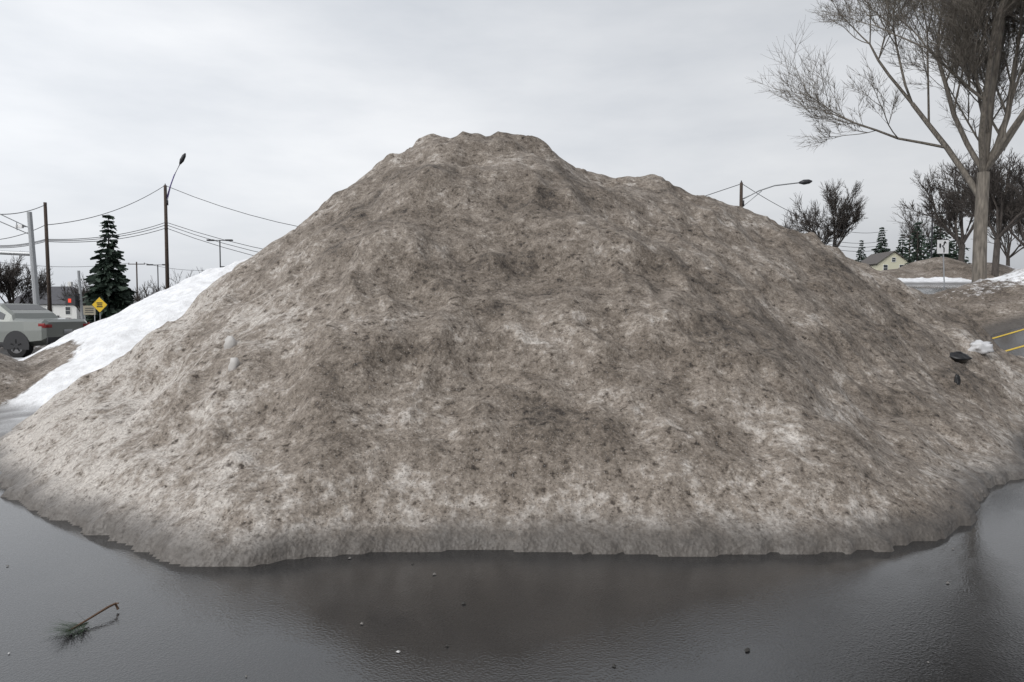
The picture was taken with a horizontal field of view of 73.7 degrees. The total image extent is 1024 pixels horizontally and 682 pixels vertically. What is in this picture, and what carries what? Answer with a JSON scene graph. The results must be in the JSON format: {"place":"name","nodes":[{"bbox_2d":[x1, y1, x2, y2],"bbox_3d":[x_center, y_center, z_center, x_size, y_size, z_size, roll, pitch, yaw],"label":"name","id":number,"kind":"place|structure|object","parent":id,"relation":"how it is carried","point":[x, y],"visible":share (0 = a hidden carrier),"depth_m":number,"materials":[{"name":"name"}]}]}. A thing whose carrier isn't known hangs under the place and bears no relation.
{"place":"outdoors","nodes":[
{"label":"outdoors","id":0,"kind":"place"},
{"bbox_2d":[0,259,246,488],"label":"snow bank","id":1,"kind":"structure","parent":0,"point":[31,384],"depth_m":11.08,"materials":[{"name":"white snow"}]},
{"bbox_2d":[0,184,887,270],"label":"overhead wires","id":2,"kind":"object","parent":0,"point":[20,245],"visible":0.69,"depth_m":45.49,"materials":[{"name":"grey"}]},
{"bbox_2d":[0,284,1023,681],"bbox_3d":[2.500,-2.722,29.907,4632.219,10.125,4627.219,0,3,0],"label":"ground","id":3,"kind":"structure","parent":0,"point":[902,614],"depth_m":3.38,"materials":[{"name":"grey asphalt"}]},
{"bbox_2d":[0,265,9,284],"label":"tree","id":4,"kind":"object","parent":3,"relation":"on","point":[1,271],"visible":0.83,"depth_m":91.86,"materials":[{"name":"brown plant"}]},
{"bbox_2d":[0,212,39,304],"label":"traffic signal mast","id":5,"kind":"object","parent":3,"relation":"on","point":[31,253],"visible":0.62,"depth_m":26.79,"materials":[{"name":"silver metal"}]},
{"bbox_2d":[0,250,54,303],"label":"tree","id":6,"kind":"object","parent":3,"relation":"on","point":[11,280],"visible":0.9,"depth_m":94.18,"materials":[{"name":"brown plant"}]},
{"bbox_2d":[0,303,89,357],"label":"pickup truck","id":7,"kind":"object","parent":3,"relation":"on","point":[25,329],"visible":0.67,"depth_m":21.33,"materials":[{"name":"grey paint"}]},
{"bbox_2d":[6,282,83,318],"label":"white house","id":8,"kind":"structure","parent":3,"relation":"on","point":[61,309],"depth_m":139.93,"materials":[{"name":"white"}]},
{"bbox_2d":[43,202,51,311],"bbox_3d":[-25.711,-3.788,37.867,0.306,7.736,0.220,0,3,0],"label":"utility pole","id":9,"kind":"object","parent":3,"relation":"on","point":[49,297],"visible":0.65,"depth_m":37.78,"materials":[{"name":"brown wood"}]},
{"bbox_2d":[63,271,83,318],"bbox_3d":[-19.080,-1.363,29.796,0.676,3.426,0.465,0,3,0],"label":"pedestrian signal post","id":10,"kind":"object","parent":3,"relation":"on","point":[72,300],"visible":0.89,"depth_m":29.85,"materials":[{"name":"silver metal"}]},
{"bbox_2d":[62,271,88,307],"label":"tree","id":11,"kind":"object","parent":3,"relation":"on","point":[84,292],"visible":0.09,"depth_m":99.07,"materials":[{"name":"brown plant"}]},
{"bbox_2d":[57,280,94,311],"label":"tree","id":12,"kind":"object","parent":3,"relation":"on","point":[63,299],"visible":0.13,"depth_m":116.29,"materials":[{"name":"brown plant"}]},
{"bbox_2d":[42,602,118,639],"bbox_3d":[-2.010,1.302,3.202,0.345,0.093,0.247,-2,3,-42],"label":"pine twig","id":13,"kind":"object","parent":3,"relation":"on","point":[80,625],"visible":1,"depth_m":3.19,"materials":[{"name":"brown"}]},
{"bbox_2d":[83,306,95,321],"bbox_3d":[-28.445,-1.381,46.012,0.827,1.998,0.095,0,3,0],"label":"sign board","id":14,"kind":"object","parent":3,"relation":"on","point":[89,310],"visible":0.7,"depth_m":45.94,"materials":[{"name":"beige metal"}]},
{"bbox_2d":[92,297,107,319],"bbox_3d":[-24.127,-1.357,40.003,0.959,2.482,0.073,0,3,0],"label":"warning sign","id":15,"kind":"object","parent":3,"relation":"on","point":[99,304],"visible":0.92,"depth_m":39.94,"materials":[{"name":"yellow metal"}]},
{"bbox_2d":[80,215,136,323],"bbox_3d":[-36.391,-6.136,61.764,4.952,10.754,4.713,-1,3,-16],"label":"spruce","id":16,"kind":"object","parent":3,"relation":"on","point":[115,293],"visible":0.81,"depth_m":61.16,"materials":[{"name":"green plant"}]},
{"bbox_2d":[128,262,144,292],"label":"utility pole","id":17,"kind":"object","parent":3,"relation":"on","point":[136,264],"visible":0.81,"depth_m":104.58,"materials":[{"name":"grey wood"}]},
{"bbox_2d":[132,281,157,300],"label":"bush","id":18,"kind":"object","parent":3,"relation":"on","point":[145,292],"visible":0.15,"depth_m":89.08,"materials":[{"name":"grey plant"}]},
{"bbox_2d":[146,264,164,291],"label":"lot lamp","id":19,"kind":"object","parent":3,"relation":"on","point":[157,275],"visible":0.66,"depth_m":91.64,"materials":[{"name":"grey metal"}]},
{"bbox_2d":[146,270,192,291],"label":"bush","id":20,"kind":"object","parent":3,"relation":"on","point":[169,282],"visible":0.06,"depth_m":98.47,"materials":[{"name":"brown plant"}]},
{"bbox_2d":[164,153,185,288],"bbox_3d":[-23.489,-6.724,47.744,1.640,12.709,0.300,0,3,0],"label":"utility pole","id":21,"kind":"object","parent":3,"relation":"on","point":[166,196],"visible":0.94,"depth_m":47.60,"materials":[{"name":"brown wood"}]},
{"bbox_2d":[206,239,232,266],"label":"lot lamp","id":22,"kind":"object","parent":3,"relation":"on","point":[219,246],"visible":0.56,"depth_m":77.52,"materials":[{"name":"grey metal"}]},
{"bbox_2d":[7,548,953,676],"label":"ground litter","id":23,"kind":"object","parent":3,"relation":"on","point":[614,665],"visible":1,"depth_m":3.04,"materials":[{"name":"grey"}]},
{"bbox_2d":[0,131,1023,566],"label":"snow pile","id":24,"kind":"object","parent":3,"relation":"on","point":[494,341],"visible":0.99,"depth_m":5.71,"materials":[{"name":"snow"}]},
{"bbox_2d":[224,336,236,349],"bbox_3d":[-2.536,0.037,6.151,0.111,0.168,0.096,0,3,0],"label":"ice chunk","id":25,"kind":"object","parent":24,"relation":"on","point":[230,341],"visible":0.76,"depth_m":6.12,"materials":[{"name":"grey ice"}]},
{"bbox_2d":[228,357,239,371],"bbox_3d":[-2.328,0.209,5.728,0.083,0.144,0.084,2,3,41],"label":"ice chunk","id":26,"kind":"object","parent":24,"relation":"on","point":[234,363],"visible":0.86,"depth_m":5.70,"materials":[{"name":"grey ice"}]},
{"bbox_2d":[954,374,960,384],"bbox_3d":[5.214,0.489,7.999,0.072,0.212,0.067,2,3,31],"label":"bin bag scrap","id":27,"kind":"object","parent":24,"relation":"on","point":[957,379],"visible":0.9,"depth_m":7.98,"materials":[{"name":"black plastic"}]},
{"bbox_2d":[949,351,972,362],"bbox_3d":[5.771,0.215,8.855,0.303,0.163,0.271,0,3,0],"label":"black bin bag","id":28,"kind":"object","parent":24,"relation":"on","point":[959,356],"visible":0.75,"depth_m":8.77,"materials":[{"name":"black plastic"}]},
{"bbox_2d":[968,340,993,354],"bbox_3d":[6.358,0.084,9.291,0.331,0.203,0.264,0,3,0],"label":"clump","id":29,"kind":"object","parent":24,"relation":"on","point":[981,347],"depth_m":9.20,"materials":[{"name":"white"}]},
{"bbox_2d":[739,179,811,206],"bbox_3d":[15.302,-5.851,39.776,4.238,7.071,0.300,0,3,0],"label":"utility pole","id":30,"kind":"object","parent":3,"relation":"on","point":[803,182],"visible":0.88,"depth_m":39.60,"materials":[{"name":"grey wood"}]},
{"bbox_2d":[782,215,826,242],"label":"bush","id":31,"kind":"object","parent":3,"relation":"on","point":[791,226],"visible":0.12,"depth_m":70.51,"materials":[{"name":"grey plant"}]},
{"bbox_2d":[782,178,867,246],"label":"tree","id":32,"kind":"object","parent":3,"relation":"on","point":[844,215],"visible":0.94,"depth_m":80.48,"materials":[{"name":"brown plant"}]},
{"bbox_2d":[855,240,866,261],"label":"conifer","id":33,"kind":"object","parent":3,"relation":"on","point":[860,255],"visible":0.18,"depth_m":168.91,"materials":[{"name":"green plant"}]},
{"bbox_2d":[871,227,889,253],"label":"conifer","id":34,"kind":"object","parent":3,"relation":"on","point":[882,243],"visible":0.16,"depth_m":176.64,"materials":[{"name":"green plant"}]},
{"bbox_2d":[861,251,908,270],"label":"cream house","id":35,"kind":"structure","parent":3,"relation":"on","point":[887,260],"depth_m":149.39,"materials":[{"name":"beige paint"}]},
{"bbox_2d":[748,0,1023,282],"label":"tree","id":36,"kind":"object","parent":3,"relation":"on","point":[963,46],"visible":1,"depth_m":19.84,"materials":[{"name":"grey plant"}]},
{"bbox_2d":[895,234,908,259],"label":"conifer","id":37,"kind":"object","parent":3,"relation":"on","point":[900,250],"visible":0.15,"depth_m":183.79,"materials":[{"name":"green plant"}]},
{"bbox_2d":[903,222,932,265],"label":"conifer","id":38,"kind":"object","parent":3,"relation":"on","point":[913,257],"visible":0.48,"depth_m":87.35,"materials":[{"name":"green plant"}]},
{"bbox_2d":[891,205,963,257],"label":"tree","id":39,"kind":"object","parent":3,"relation":"on","point":[909,225],"visible":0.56,"depth_m":94.00,"materials":[{"name":"brown plant"}]},
{"bbox_2d":[930,212,945,257],"bbox_3d":[38.433,-8.345,61.685,1.650,6.546,0.600,0,3,0],"label":"lot lamp","id":40,"kind":"object","parent":3,"relation":"on","point":[932,235],"visible":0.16,"depth_m":61.59,"materials":[{"name":"grey metal"}]},
{"bbox_2d":[922,215,957,258],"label":"conifer","id":41,"kind":"object","parent":3,"relation":"on","point":[949,255],"visible":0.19,"depth_m":91.16,"materials":[{"name":"green plant"}]},
{"bbox_2d":[936,240,948,285],"bbox_3d":[20.715,-3.666,32.890,0.591,2.424,0.072,0,3,0],"label":"road sign","id":42,"kind":"object","parent":3,"relation":"on","point":[943,247],"visible":0.94,"depth_m":32.82,"materials":[{"name":"silver metal"}]},
{"bbox_2d":[881,257,1017,279],"bbox_3d":[31.672,-4.966,49.495,16.750,2.107,9.582,-1,3,-22],"label":"snow pile","id":43,"kind":"object","parent":3,"relation":"on","point":[932,268],"visible":0.53,"depth_m":46.86,"materials":[{"name":"snow"}]},
{"bbox_2d":[900,140,1014,261],"bbox_3d":[35.573,-10.123,54.940,6.159,11.053,8.395,-2,4,-42],"label":"tree","id":44,"kind":"object","parent":3,"relation":"on","point":[949,208],"visible":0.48,"depth_m":54.77,"materials":[{"name":"brown plant"}]},
{"bbox_2d":[949,228,970,263],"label":"conifer","id":45,"kind":"object","parent":3,"relation":"on","point":[955,255],"visible":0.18,"depth_m":97.15,"materials":[{"name":"green plant"}]},
{"bbox_2d":[969,216,1023,265],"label":"tree","id":46,"kind":"object","parent":3,"relation":"on","point":[1007,248],"visible":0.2,"depth_m":89.50,"materials":[{"name":"brown plant"}]},
{"bbox_2d":[992,329,1023,350],"bbox_3d":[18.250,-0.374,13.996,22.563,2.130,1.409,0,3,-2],"label":"yellow road marking","id":47,"kind":"object","parent":3,"relation":"on","point":[1007,334],"visible":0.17,"depth_m":14.34,"materials":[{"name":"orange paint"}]},
{"bbox_2d":[994,160,1023,245],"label":"tree","id":48,"kind":"object","parent":3,"relation":"on","point":[1018,228],"visible":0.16,"depth_m":61.74,"materials":[{"name":"brown plant"}]},
{"bbox_2d":[0,0,1023,302],"label":"sky","id":49,"kind":"structure","parent":0,"point":[275,108],"materials":[{"name":"white"}]},
{"bbox_2d":[898,268,1023,335],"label":"snow bank","id":50,"kind":"structure","parent":0,"point":[992,306],"depth_m":16.46,"materials":[{"name":"grey snow"}]},
{"bbox_2d":[931,147,1023,276],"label":"tree","id":51,"kind":"object","parent":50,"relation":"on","point":[1014,212],"visible":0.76,"depth_m":45.32,"materials":[{"name":"brown plant"}]}
]}

